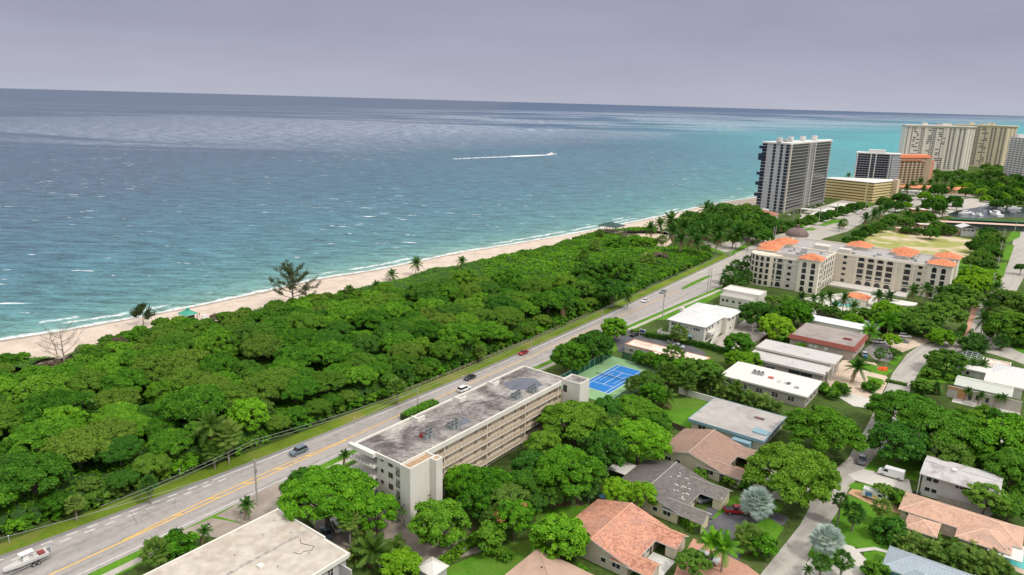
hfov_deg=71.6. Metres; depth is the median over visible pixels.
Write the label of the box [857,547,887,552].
garden path
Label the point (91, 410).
fan palm
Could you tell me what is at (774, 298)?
olive green tree
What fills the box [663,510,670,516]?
window
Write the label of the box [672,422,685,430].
yard fence
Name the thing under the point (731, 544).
feather palm
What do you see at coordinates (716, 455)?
house
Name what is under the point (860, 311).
olive green tree
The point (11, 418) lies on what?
broadleaf tree
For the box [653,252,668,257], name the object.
dry bush
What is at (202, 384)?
broadleaf tree
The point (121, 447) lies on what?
broadleaf tree
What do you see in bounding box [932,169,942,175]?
olive green tree
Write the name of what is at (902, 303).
round canopy
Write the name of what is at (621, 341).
parking lot
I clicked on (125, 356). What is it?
broadleaf tree
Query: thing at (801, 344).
bush
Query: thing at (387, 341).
broadleaf tree
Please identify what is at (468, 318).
broadleaf tree
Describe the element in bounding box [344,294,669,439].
lane line
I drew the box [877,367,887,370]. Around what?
orange barrier
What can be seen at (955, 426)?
spreading tree
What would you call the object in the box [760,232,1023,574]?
side street
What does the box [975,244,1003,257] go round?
dark green tree
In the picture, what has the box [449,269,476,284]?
broadleaf tree
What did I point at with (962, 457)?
dark green tree
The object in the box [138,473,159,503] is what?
fan palm
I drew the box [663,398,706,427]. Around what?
lawn
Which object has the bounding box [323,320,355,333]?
broadleaf tree
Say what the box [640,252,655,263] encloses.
fan palm
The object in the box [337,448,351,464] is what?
coconut palm
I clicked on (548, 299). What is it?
broadleaf tree
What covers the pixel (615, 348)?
lawn
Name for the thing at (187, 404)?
broadleaf tree
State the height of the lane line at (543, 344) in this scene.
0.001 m
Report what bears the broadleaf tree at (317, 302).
on the ground at (796, 512)
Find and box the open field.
[864,230,972,257]
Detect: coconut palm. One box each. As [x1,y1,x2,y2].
[196,524,213,545]
[236,495,255,520]
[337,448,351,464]
[371,280,379,285]
[385,268,397,280]
[398,507,408,525]
[409,256,422,272]
[457,256,468,268]
[552,290,574,316]
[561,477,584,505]
[642,221,657,237]
[653,217,667,234]
[662,210,679,230]
[665,223,679,245]
[671,231,688,249]
[675,217,692,233]
[682,210,696,219]
[685,226,702,246]
[687,233,706,252]
[696,223,713,245]
[697,200,712,212]
[703,208,718,212]
[704,220,715,239]
[705,204,722,212]
[708,220,731,244]
[710,231,726,254]
[723,218,735,232]
[727,222,749,248]
[741,214,752,235]
[742,227,758,249]
[795,291,807,300]
[803,563,814,574]
[807,292,820,311]
[816,291,828,303]
[823,289,835,305]
[829,300,842,317]
[836,291,851,309]
[837,219,845,229]
[844,356,871,382]
[846,299,860,310]
[860,212,871,224]
[868,208,881,222]
[872,204,886,219]
[872,289,886,302]
[878,203,892,213]
[882,289,899,301]
[900,209,912,216]
[902,183,910,193]
[904,283,922,301]
[914,207,922,212]
[915,177,923,184]
[919,185,928,191]
[920,281,933,302]
[925,178,934,184]
[929,202,942,214]
[930,285,946,294]
[932,381,942,392]
[933,176,941,184]
[937,203,948,217]
[941,174,950,183]
[947,183,956,192]
[962,386,973,401]
[969,358,977,365]
[971,309,993,333]
[975,173,984,178]
[976,357,991,367]
[976,390,986,404]
[978,299,997,310]
[989,280,1004,291]
[991,393,1003,406]
[998,392,1008,404]
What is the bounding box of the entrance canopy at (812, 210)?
[800,208,825,213]
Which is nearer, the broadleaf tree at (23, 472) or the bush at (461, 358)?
the broadleaf tree at (23, 472)
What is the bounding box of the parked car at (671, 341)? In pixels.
[667,340,679,343]
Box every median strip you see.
[681,275,710,289]
[819,219,839,225]
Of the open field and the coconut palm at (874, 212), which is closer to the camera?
the open field
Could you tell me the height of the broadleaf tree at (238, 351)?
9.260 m
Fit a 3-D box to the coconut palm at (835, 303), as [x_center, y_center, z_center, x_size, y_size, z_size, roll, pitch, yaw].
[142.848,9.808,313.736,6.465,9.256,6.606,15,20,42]
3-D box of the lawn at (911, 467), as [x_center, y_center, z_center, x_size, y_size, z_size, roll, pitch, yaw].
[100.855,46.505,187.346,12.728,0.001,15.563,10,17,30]
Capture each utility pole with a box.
[251,459,258,505]
[662,289,666,317]
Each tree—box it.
[0,352,20,362]
[0,364,14,372]
[0,367,13,374]
[0,373,20,392]
[0,376,18,395]
[0,392,17,404]
[0,401,27,436]
[0,441,10,456]
[0,449,30,465]
[0,451,74,494]
[0,480,19,506]
[2,437,30,449]
[5,416,79,453]
[6,372,73,403]
[13,364,50,381]
[17,388,88,422]
[18,351,30,359]
[35,321,84,360]
[36,366,81,376]
[36,491,72,510]
[39,332,68,354]
[39,425,111,469]
[42,405,89,427]
[56,362,84,368]
[62,354,99,364]
[67,368,109,394]
[70,390,94,405]
[74,344,93,353]
[74,475,103,490]
[78,346,110,358]
[84,361,121,373]
[87,401,139,423]
[87,416,137,440]
[91,386,140,408]
[92,434,144,465]
[94,340,115,347]
[97,334,115,342]
[97,366,154,391]
[99,352,120,361]
[104,341,132,352]
[106,469,140,493]
[115,330,140,341]
[117,349,141,366]
[125,344,178,366]
[125,414,151,436]
[128,353,181,381]
[129,302,158,324]
[131,325,148,333]
[131,452,172,474]
[133,343,152,349]
[136,336,152,343]
[137,404,158,419]
[142,379,180,404]
[142,416,182,435]
[146,428,195,455]
[147,328,159,334]
[150,328,177,341]
[150,334,194,348]
[150,393,169,416]
[151,317,170,324]
[154,323,170,327]
[160,325,177,329]
[160,366,202,388]
[160,384,228,421]
[167,316,187,325]
[168,348,211,369]
[170,330,198,339]
[176,320,207,335]
[178,317,198,325]
[181,383,216,404]
[182,420,209,442]
[191,375,231,385]
[194,332,237,356]
[197,352,239,373]
[198,320,210,326]
[199,370,219,376]
[199,434,227,459]
[200,327,226,335]
[201,318,213,323]
[210,330,231,334]
[213,371,238,380]
[215,311,230,320]
[218,383,251,407]
[220,318,243,325]
[225,397,270,431]
[228,434,243,453]
[229,310,248,318]
[230,359,260,374]
[231,379,258,391]
[232,321,278,346]
[232,344,241,355]
[236,307,252,312]
[238,365,266,379]
[239,333,283,361]
[239,371,289,399]
[247,312,260,321]
[249,398,274,414]
[255,366,301,398]
[258,309,277,319]
[262,302,281,310]
[262,315,275,319]
[262,318,295,329]
[263,414,291,436]
[266,300,284,304]
[267,359,306,369]
[268,259,321,297]
[273,343,313,365]
[274,304,291,311]
[275,327,318,346]
[275,464,378,529]
[276,311,289,316]
[278,466,309,519]
[279,375,319,403]
[281,312,326,331]
[281,405,309,421]
[285,298,296,302]
[286,305,305,312]
[288,309,316,315]
[291,301,312,309]
[293,296,314,302]
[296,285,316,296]
[296,367,315,375]
[304,398,332,420]
[308,329,343,342]
[308,370,347,392]
[309,293,328,302]
[311,299,326,306]
[311,304,329,311]
[311,339,354,364]
[314,309,327,313]
[314,315,334,330]
[318,392,343,412]
[322,292,332,297]
[322,300,337,305]
[322,362,352,373]
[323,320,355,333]
[327,300,360,318]
[327,304,359,323]
[333,294,350,301]
[336,333,359,344]
[338,390,357,408]
[342,351,375,366]
[345,298,357,302]
[345,365,378,384]
[349,295,359,298]
[350,290,363,295]
[351,330,373,335]
[352,308,391,330]
[352,332,379,352]
[355,492,399,534]
[356,296,385,306]
[359,305,378,325]
[360,290,380,297]
[367,361,391,377]
[373,283,395,289]
[373,321,413,337]
[374,354,389,363]
[377,331,415,351]
[378,372,397,385]
[378,546,422,574]
[379,292,397,301]
[379,300,413,316]
[381,288,401,294]
[386,295,411,301]
[386,376,407,404]
[387,341,426,357]
[388,352,419,367]
[391,363,412,378]
[399,300,415,308]
[400,311,423,317]
[403,282,439,299]
[403,316,427,325]
[407,497,471,547]
[410,320,442,339]
[413,297,444,310]
[414,336,431,353]
[415,364,433,374]
[417,292,449,303]
[419,357,440,368]
[420,307,437,318]
[427,277,457,286]
[427,340,463,359]
[428,312,455,324]
[433,303,470,315]
[435,322,481,345]
[438,283,465,302]
[443,463,472,496]
[447,465,512,510]
[448,297,484,310]
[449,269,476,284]
[453,312,480,324]
[457,283,481,298]
[466,277,494,283]
[466,499,495,518]
[469,308,496,321]
[470,292,487,301]
[471,340,486,349]
[475,321,508,342]
[477,281,500,293]
[478,506,508,522]
[482,294,503,301]
[484,295,520,309]
[485,306,524,325]
[485,482,529,509]
[491,268,522,284]
[493,498,535,541]
[498,288,514,293]
[498,331,513,340]
[499,283,519,290]
[502,290,518,295]
[507,291,533,301]
[508,296,523,302]
[510,448,544,470]
[510,469,545,497]
[516,277,529,286]
[518,301,540,315]
[519,278,552,291]
[520,325,534,333]
[523,430,561,453]
[528,493,546,516]
[528,512,590,559]
[529,290,566,312]
[530,444,604,496]
[531,314,551,324]
[536,400,612,447]
[542,481,571,509]
[549,341,589,370]
[551,275,576,288]
[552,284,580,296]
[557,306,573,314]
[561,291,575,303]
[568,418,605,439]
[569,297,585,310]
[570,259,606,280]
[570,329,614,359]
[571,280,596,298]
[575,464,608,483]
[576,275,598,290]
[577,427,629,466]
[583,297,598,305]
[587,291,605,299]
[594,395,626,416]
[597,278,630,307]
[599,255,639,279]
[600,317,627,341]
[602,413,624,427]
[602,476,634,501]
[606,237,629,247]
[613,418,672,464]
[616,394,663,422]
[626,235,643,245]
[628,480,657,508]
[630,369,664,396]
[632,350,644,363]
[638,382,667,402]
[642,236,657,246]
[642,351,659,367]
[646,412,672,432]
[653,353,672,371]
[654,360,681,385]
[667,220,681,227]
[668,358,684,379]
[673,216,690,229]
[674,547,713,574]
[678,210,701,220]
[678,358,719,381]
[686,220,706,233]
[694,359,715,373]
[700,212,721,221]
[701,208,724,215]
[705,215,730,233]
[715,363,724,371]
[719,203,742,219]
[723,233,742,248]
[723,332,756,351]
[723,349,745,364]
[729,218,752,234]
[734,210,760,223]
[735,351,763,365]
[736,203,762,210]
[739,301,780,328]
[741,441,842,507]
[742,222,772,240]
[751,211,776,220]
[754,229,774,242]
[756,218,780,230]
[758,313,795,340]
[764,295,783,307]
[777,299,814,325]
[778,225,788,232]
[778,294,794,301]
[782,405,869,451]
[783,221,796,228]
[793,218,807,225]
[798,299,812,306]
[803,215,818,223]
[808,302,827,314]
[814,212,829,220]
[823,305,839,317]
[825,209,839,218]
[835,206,851,214]
[836,310,853,317]
[840,313,864,323]
[845,203,862,211]
[849,236,864,241]
[851,229,868,237]
[852,307,872,317]
[856,202,867,207]
[860,225,878,234]
[862,308,881,317]
[862,389,937,433]
[866,420,931,462]
[868,312,899,331]
[871,221,887,231]
[871,299,906,312]
[872,483,894,494]
[875,196,892,205]
[880,218,894,225]
[881,333,903,347]
[884,214,898,221]
[885,348,902,358]
[887,201,904,211]
[891,193,912,202]
[891,309,910,317]
[891,404,984,456]
[896,313,918,327]
[897,217,914,225]
[899,226,911,233]
[903,201,912,207]
[903,213,926,222]
[905,306,922,311]
[908,319,942,338]
[909,309,946,325]
[911,227,922,234]
[911,378,933,391]
[913,211,936,221]
[917,192,933,199]
[919,196,948,211]
[919,227,940,238]
[920,438,975,466]
[921,301,969,326]
[923,348,970,370]
[924,327,957,345]
[927,221,945,229]
[928,184,948,194]
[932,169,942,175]
[932,292,960,304]
[934,173,950,180]
[934,194,945,199]
[937,224,957,234]
[942,282,974,303]
[943,171,955,179]
[945,195,963,203]
[950,180,966,184]
[951,170,962,175]
[952,202,962,209]
[952,275,984,291]
[953,296,979,309]
[957,169,967,173]
[958,187,974,196]
[958,264,994,278]
[958,289,986,306]
[960,182,972,187]
[962,255,981,264]
[962,481,1010,514]
[964,239,990,250]
[967,177,984,183]
[967,274,995,291]
[969,250,993,260]
[969,417,1023,467]
[971,184,989,192]
[972,233,1000,245]
[973,259,999,268]
[974,187,988,195]
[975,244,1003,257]
[977,170,988,176]
[978,227,997,234]
[979,163,992,168]
[979,194,993,201]
[980,180,1001,187]
[980,310,1023,346]
[981,169,994,177]
[981,446,1023,496]
[982,288,1023,312]
[983,232,1006,242]
[985,166,997,169]
[985,189,1004,198]
[986,269,1001,280]
[987,492,1023,521]
[988,182,1003,189]
[988,306,1012,314]
[989,168,1001,172]
[989,200,1004,208]
[992,173,1006,177]
[994,176,1017,185]
[994,192,1010,199]
[995,185,1017,195]
[1001,198,1016,206]
[1006,174,1023,181]
[1007,182,1023,193]
[1011,193,1023,203]
[1013,187,1023,194]
[1013,264,1023,274]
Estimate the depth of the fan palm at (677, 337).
276.08 m
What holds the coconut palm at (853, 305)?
on the ground at (796, 512)
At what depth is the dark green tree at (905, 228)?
537.65 m
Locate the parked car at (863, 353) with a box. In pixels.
[861,350,867,356]
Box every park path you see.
[628,231,671,246]
[653,230,729,251]
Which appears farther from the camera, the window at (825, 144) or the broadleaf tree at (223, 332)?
the window at (825, 144)
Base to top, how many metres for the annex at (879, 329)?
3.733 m
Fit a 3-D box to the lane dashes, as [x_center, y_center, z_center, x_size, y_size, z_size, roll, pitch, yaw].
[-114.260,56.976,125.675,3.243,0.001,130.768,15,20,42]
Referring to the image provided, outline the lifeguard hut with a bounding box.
[177,307,198,318]
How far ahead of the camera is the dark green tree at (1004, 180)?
888.65 m
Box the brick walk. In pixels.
[936,307,977,341]
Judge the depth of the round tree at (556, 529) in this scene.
141.22 m
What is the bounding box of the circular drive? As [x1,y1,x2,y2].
[801,541,866,574]
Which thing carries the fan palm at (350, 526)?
on the parking lot at (341, 539)
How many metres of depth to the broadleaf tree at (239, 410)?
185.30 m
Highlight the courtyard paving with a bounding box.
[800,291,877,314]
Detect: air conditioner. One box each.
[423,433,429,439]
[450,424,455,430]
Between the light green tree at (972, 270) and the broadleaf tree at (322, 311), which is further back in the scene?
the light green tree at (972, 270)
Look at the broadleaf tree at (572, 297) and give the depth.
306.37 m
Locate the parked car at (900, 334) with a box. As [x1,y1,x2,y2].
[898,332,911,337]
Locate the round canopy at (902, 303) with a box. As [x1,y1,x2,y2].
[881,297,917,306]
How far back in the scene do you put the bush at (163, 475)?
168.89 m
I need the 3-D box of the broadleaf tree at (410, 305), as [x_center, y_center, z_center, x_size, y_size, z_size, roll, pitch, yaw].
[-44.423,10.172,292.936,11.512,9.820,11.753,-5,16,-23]
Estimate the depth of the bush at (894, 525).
152.18 m
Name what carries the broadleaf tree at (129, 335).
on the ground at (796, 512)
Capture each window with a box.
[327,568,333,574]
[388,471,392,478]
[600,556,605,563]
[611,562,620,569]
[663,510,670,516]
[706,469,713,475]
[755,387,762,393]
[771,391,777,397]
[787,396,794,401]
[788,369,812,377]
[804,142,829,203]
[876,154,888,165]
[885,273,891,277]
[886,267,892,271]
[904,127,973,168]
[970,127,1014,164]
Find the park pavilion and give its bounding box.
[596,222,639,235]
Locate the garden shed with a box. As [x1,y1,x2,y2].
[418,556,448,574]
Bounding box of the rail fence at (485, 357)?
[393,313,587,395]
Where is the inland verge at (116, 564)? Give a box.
[87,283,731,574]
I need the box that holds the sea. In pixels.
[0,88,1023,339]
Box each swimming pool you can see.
[828,301,850,307]
[1005,554,1023,573]
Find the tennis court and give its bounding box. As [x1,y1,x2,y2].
[561,356,658,400]
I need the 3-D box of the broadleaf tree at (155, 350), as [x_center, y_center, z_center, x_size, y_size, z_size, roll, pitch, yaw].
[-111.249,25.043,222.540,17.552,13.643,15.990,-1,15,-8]
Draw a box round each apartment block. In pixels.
[143,508,351,574]
[753,339,842,382]
[787,323,867,360]
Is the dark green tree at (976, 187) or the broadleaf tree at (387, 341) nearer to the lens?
the broadleaf tree at (387, 341)
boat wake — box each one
[460,156,512,158]
[513,155,542,156]
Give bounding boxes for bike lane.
[0,254,734,558]
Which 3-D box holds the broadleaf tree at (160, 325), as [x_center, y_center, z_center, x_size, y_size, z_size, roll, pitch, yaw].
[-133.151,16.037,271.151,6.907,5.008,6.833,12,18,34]
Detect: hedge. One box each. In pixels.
[400,398,438,419]
[438,535,485,564]
[630,329,647,335]
[645,331,733,353]
[679,516,701,534]
[885,379,906,385]
[885,539,899,548]
[892,486,905,491]
[895,327,937,340]
[930,366,973,379]
[944,324,967,340]
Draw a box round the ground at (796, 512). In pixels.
[0,166,1023,574]
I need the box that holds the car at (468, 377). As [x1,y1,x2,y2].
[463,374,475,380]
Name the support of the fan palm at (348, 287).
on the beach sand
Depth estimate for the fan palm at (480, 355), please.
250.19 m
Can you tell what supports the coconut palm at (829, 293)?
on the courtyard paving
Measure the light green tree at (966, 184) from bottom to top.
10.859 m
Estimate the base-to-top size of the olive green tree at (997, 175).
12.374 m
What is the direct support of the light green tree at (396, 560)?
on the ground at (796, 512)
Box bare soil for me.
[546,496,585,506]
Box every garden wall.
[678,387,713,401]
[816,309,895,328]
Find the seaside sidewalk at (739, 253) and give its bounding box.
[736,208,864,256]
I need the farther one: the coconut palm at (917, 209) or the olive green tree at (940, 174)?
the olive green tree at (940, 174)
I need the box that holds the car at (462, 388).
[457,385,470,392]
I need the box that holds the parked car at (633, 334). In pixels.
[629,332,638,336]
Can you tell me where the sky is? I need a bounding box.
[0,0,1023,115]
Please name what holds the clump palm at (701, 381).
on the ground at (796, 512)
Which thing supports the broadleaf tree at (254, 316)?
on the ground at (796, 512)
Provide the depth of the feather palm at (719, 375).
230.68 m
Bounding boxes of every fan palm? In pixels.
[63,493,86,520]
[81,398,99,420]
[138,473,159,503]
[138,535,173,568]
[202,440,224,468]
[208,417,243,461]
[336,509,361,546]
[344,284,355,294]
[473,345,487,362]
[577,249,590,260]
[581,478,599,503]
[589,239,601,251]
[595,229,604,236]
[623,375,639,393]
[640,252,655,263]
[656,234,667,244]
[662,343,686,359]
[668,323,689,341]
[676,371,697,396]
[718,275,730,287]
[720,265,739,282]
[729,259,743,272]
[730,270,747,286]
[732,520,763,555]
[735,261,749,272]
[739,269,753,286]
[742,255,750,269]
[810,551,833,574]
[831,492,849,524]
[831,547,855,574]
[840,218,848,226]
[842,501,867,531]
[870,497,892,516]
[873,347,885,361]
[991,333,1011,349]
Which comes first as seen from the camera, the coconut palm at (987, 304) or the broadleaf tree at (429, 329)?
the broadleaf tree at (429, 329)
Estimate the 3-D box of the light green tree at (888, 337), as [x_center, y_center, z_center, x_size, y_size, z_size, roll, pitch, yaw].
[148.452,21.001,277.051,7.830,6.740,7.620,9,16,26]
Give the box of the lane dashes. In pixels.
[1,478,226,560]
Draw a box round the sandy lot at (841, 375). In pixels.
[828,360,886,397]
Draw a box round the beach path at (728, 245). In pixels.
[720,236,755,250]
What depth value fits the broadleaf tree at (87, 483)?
158.65 m
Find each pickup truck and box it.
[723,504,748,515]
[857,453,866,464]
[871,338,886,343]
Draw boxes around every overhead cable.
[2,463,253,537]
[102,440,252,505]
[103,443,253,509]
[255,389,413,439]
[255,390,414,462]
[256,392,413,442]
[418,343,526,390]
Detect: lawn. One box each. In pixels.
[217,504,297,523]
[447,539,533,574]
[534,501,590,521]
[551,340,617,369]
[602,447,657,467]
[643,290,722,319]
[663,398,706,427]
[711,240,755,255]
[711,496,742,520]
[742,517,783,559]
[749,498,783,512]
[770,332,791,343]
[774,203,872,232]
[807,546,839,564]
[831,496,900,551]
[849,360,893,375]
[849,482,887,492]
[864,454,921,481]
[864,552,885,574]
[867,376,884,384]
[888,355,901,365]
[918,362,961,383]
[958,259,971,269]
[997,263,1006,276]
[1002,244,1013,259]
[1006,231,1020,241]
[1009,341,1023,353]
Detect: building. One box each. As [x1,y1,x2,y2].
[348,365,589,525]
[895,227,960,235]
[901,190,923,194]
[909,208,927,212]
[916,223,929,227]
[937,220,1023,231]
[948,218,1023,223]
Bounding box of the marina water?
[948,206,1023,217]
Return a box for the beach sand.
[0,197,756,364]
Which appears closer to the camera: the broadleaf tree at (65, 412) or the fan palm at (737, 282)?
the broadleaf tree at (65, 412)
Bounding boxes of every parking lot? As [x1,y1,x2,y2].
[310,503,397,553]
[371,515,480,563]
[614,329,705,355]
[714,320,774,348]
[800,200,856,216]
[864,343,893,361]
[889,332,931,351]
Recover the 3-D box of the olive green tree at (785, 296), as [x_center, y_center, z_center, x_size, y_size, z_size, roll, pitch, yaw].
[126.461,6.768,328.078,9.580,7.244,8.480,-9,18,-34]
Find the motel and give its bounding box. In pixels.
[625,339,709,359]
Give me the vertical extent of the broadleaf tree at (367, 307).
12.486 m
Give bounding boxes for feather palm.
[189,410,226,461]
[351,529,392,573]
[621,292,632,308]
[654,385,678,409]
[696,525,728,567]
[707,369,728,386]
[707,529,743,572]
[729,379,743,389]
[859,320,881,341]
[876,309,902,332]
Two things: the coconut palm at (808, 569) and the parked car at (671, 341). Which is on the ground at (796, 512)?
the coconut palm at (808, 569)
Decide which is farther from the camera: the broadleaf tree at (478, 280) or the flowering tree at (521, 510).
the broadleaf tree at (478, 280)
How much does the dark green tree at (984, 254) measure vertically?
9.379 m
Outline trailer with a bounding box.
[1,555,51,574]
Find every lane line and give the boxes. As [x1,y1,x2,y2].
[49,440,345,574]
[78,300,683,574]
[122,439,345,540]
[211,448,293,480]
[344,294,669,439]
[348,293,672,438]
[373,248,750,416]
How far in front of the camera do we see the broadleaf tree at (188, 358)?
217.14 m
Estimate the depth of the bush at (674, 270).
387.23 m
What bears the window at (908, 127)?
in the tower block at (947, 146)
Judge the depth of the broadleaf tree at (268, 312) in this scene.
285.50 m
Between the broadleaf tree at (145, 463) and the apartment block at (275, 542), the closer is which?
the apartment block at (275, 542)
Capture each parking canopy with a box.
[801,207,834,217]
[828,203,852,208]
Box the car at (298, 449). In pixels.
[288,444,308,455]
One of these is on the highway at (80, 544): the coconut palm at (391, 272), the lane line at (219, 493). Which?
the lane line at (219, 493)
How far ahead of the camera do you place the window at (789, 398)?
222.46 m
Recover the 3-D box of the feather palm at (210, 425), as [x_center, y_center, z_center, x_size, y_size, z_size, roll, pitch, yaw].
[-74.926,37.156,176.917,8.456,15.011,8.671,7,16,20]
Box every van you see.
[862,485,888,499]
[877,465,905,480]
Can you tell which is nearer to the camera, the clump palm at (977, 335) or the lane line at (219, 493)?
the lane line at (219, 493)
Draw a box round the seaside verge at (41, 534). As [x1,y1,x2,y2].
[0,246,749,555]
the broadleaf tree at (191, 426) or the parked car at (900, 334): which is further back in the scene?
the parked car at (900, 334)
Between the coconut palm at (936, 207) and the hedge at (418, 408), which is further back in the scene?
the coconut palm at (936, 207)
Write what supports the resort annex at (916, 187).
on the ground at (796, 512)
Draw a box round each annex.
[799,315,865,332]
[857,320,880,333]
[899,185,971,194]
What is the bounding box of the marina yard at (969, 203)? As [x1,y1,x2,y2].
[907,198,988,217]
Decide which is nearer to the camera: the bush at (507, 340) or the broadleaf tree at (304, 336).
the broadleaf tree at (304, 336)
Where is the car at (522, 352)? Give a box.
[518,349,528,354]
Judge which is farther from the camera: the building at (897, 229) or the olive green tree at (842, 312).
the building at (897, 229)
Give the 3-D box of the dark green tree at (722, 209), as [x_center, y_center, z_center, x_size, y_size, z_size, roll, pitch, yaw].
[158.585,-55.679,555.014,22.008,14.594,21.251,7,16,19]
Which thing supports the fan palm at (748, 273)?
on the ground at (796, 512)
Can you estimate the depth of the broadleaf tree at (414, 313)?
275.15 m
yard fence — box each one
[349,545,380,571]
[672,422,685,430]
[755,334,768,345]
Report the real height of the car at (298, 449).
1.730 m
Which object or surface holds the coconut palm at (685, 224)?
on the ground at (796, 512)
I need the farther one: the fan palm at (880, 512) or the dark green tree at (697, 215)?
the dark green tree at (697, 215)
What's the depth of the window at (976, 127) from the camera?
1228.42 m
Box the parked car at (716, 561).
[699,549,720,565]
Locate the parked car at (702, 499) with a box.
[697,494,712,503]
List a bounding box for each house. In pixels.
[505,549,592,574]
[558,499,688,574]
[607,459,732,533]
[657,302,741,343]
[659,428,756,487]
[688,397,786,449]
[719,285,766,307]
[722,361,822,407]
[762,209,778,218]
[882,545,971,574]
[898,491,1023,562]
[916,456,1002,516]
[946,373,1023,414]
[955,223,977,236]
[957,351,1023,380]
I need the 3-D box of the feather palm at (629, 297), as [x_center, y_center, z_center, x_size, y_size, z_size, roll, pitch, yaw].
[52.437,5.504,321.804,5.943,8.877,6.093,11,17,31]
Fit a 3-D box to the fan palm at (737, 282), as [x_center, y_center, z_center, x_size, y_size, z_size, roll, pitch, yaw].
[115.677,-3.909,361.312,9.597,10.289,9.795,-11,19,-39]
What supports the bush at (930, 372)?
on the lawn at (940, 380)
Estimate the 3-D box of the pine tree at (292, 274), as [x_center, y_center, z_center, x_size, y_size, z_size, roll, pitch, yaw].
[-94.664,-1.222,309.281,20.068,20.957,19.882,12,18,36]
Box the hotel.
[749,224,962,298]
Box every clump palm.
[346,546,365,564]
[348,527,375,547]
[372,548,393,573]
[385,532,407,551]
[692,373,705,383]
[699,377,722,395]
[713,384,733,400]
[726,384,746,401]
[739,388,762,407]
[754,392,771,408]
[766,399,785,414]
[825,387,842,399]
[839,383,851,395]
[892,530,918,552]
[902,529,939,559]
[912,386,925,396]
[922,542,956,564]
[927,532,943,545]
[928,385,942,394]
[939,536,968,550]
[939,542,977,571]
[956,333,976,347]
[960,340,981,353]
[960,546,989,574]
[962,539,989,556]
[967,328,983,342]
[972,334,994,348]
[973,339,989,353]
[977,549,1006,574]
[987,547,1008,558]
[987,557,1018,574]
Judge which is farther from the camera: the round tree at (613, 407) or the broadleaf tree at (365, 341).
the broadleaf tree at (365, 341)
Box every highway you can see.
[0,281,722,574]
[680,193,981,281]
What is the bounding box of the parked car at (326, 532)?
[319,526,333,538]
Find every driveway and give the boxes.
[182,518,244,537]
[217,482,281,523]
[674,538,758,574]
[705,503,788,560]
[750,468,811,505]
[840,393,869,407]
[848,469,911,492]
[848,489,899,513]
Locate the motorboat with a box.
[3,546,50,571]
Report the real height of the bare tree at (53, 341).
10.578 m
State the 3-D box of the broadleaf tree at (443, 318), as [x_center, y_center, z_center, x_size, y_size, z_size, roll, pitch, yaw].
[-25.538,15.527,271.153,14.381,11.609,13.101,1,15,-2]
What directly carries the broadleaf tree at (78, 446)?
on the ground at (796, 512)
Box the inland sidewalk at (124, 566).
[102,288,722,574]
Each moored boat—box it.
[959,210,971,214]
[980,203,994,207]
[989,210,1003,216]
[1007,206,1021,209]
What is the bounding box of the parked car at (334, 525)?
[330,518,344,532]
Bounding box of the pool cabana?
[846,292,871,306]
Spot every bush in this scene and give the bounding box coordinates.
[4,518,24,534]
[13,511,40,530]
[41,360,57,365]
[41,505,67,521]
[83,487,110,509]
[109,485,129,496]
[111,336,128,342]
[128,474,144,488]
[153,468,171,480]
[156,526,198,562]
[170,462,186,474]
[177,452,199,471]
[209,313,222,321]
[221,444,242,458]
[238,435,253,447]
[258,429,277,443]
[270,428,283,437]
[284,418,304,431]
[304,415,316,427]
[315,410,331,420]
[334,403,345,413]
[344,397,362,410]
[360,394,369,403]
[366,392,377,401]
[376,388,389,398]
[405,377,412,387]
[414,374,427,382]
[426,372,434,379]
[433,366,445,376]
[439,364,447,373]
[448,357,460,368]
[457,354,468,364]
[458,539,469,547]
[466,353,477,362]
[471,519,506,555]
[486,342,498,353]
[493,341,504,348]
[499,549,515,561]
[502,338,512,344]
[511,335,519,341]
[518,332,524,340]
[524,333,534,339]
[535,326,544,334]
[539,321,548,330]
[548,320,558,329]
[552,316,564,326]
[559,315,568,324]
[569,311,576,318]
[576,309,584,315]
[576,562,589,572]
[582,306,591,314]
[635,284,641,289]
[637,281,647,288]
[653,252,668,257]
[659,272,667,277]
[668,268,677,274]
[680,265,686,270]
[684,262,692,267]
[693,468,708,478]
[695,257,703,263]
[722,476,736,485]
[736,476,750,489]
[745,532,779,557]
[794,342,806,346]
[818,380,827,392]
[823,386,840,397]
[831,381,847,391]
[859,559,893,574]
[860,381,878,393]
[866,379,881,387]
[868,516,908,545]
[887,490,905,505]
[919,367,940,379]
[944,373,955,381]
[951,407,969,414]
[968,409,985,418]
[975,404,994,413]
[986,408,1007,418]
[1005,412,1023,421]
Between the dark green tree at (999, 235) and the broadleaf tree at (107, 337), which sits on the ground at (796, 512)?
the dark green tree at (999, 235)
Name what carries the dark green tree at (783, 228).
on the ground at (796, 512)
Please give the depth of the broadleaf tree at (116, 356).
230.89 m
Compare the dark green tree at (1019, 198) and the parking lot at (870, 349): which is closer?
the parking lot at (870, 349)
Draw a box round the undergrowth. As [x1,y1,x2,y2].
[0,226,711,531]
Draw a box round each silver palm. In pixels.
[738,485,776,520]
[807,522,846,556]
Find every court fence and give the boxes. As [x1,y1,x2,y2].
[560,349,612,377]
[614,368,665,398]
[621,351,653,366]
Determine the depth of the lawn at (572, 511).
161.60 m
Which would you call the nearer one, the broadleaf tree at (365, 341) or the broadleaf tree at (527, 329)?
the broadleaf tree at (365, 341)
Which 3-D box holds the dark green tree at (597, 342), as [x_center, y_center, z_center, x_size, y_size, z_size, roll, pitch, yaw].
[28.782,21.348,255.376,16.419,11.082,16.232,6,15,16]
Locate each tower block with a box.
[754,135,832,212]
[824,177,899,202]
[853,149,901,178]
[897,154,934,183]
[898,123,976,170]
[953,122,1018,166]
[1003,134,1023,175]

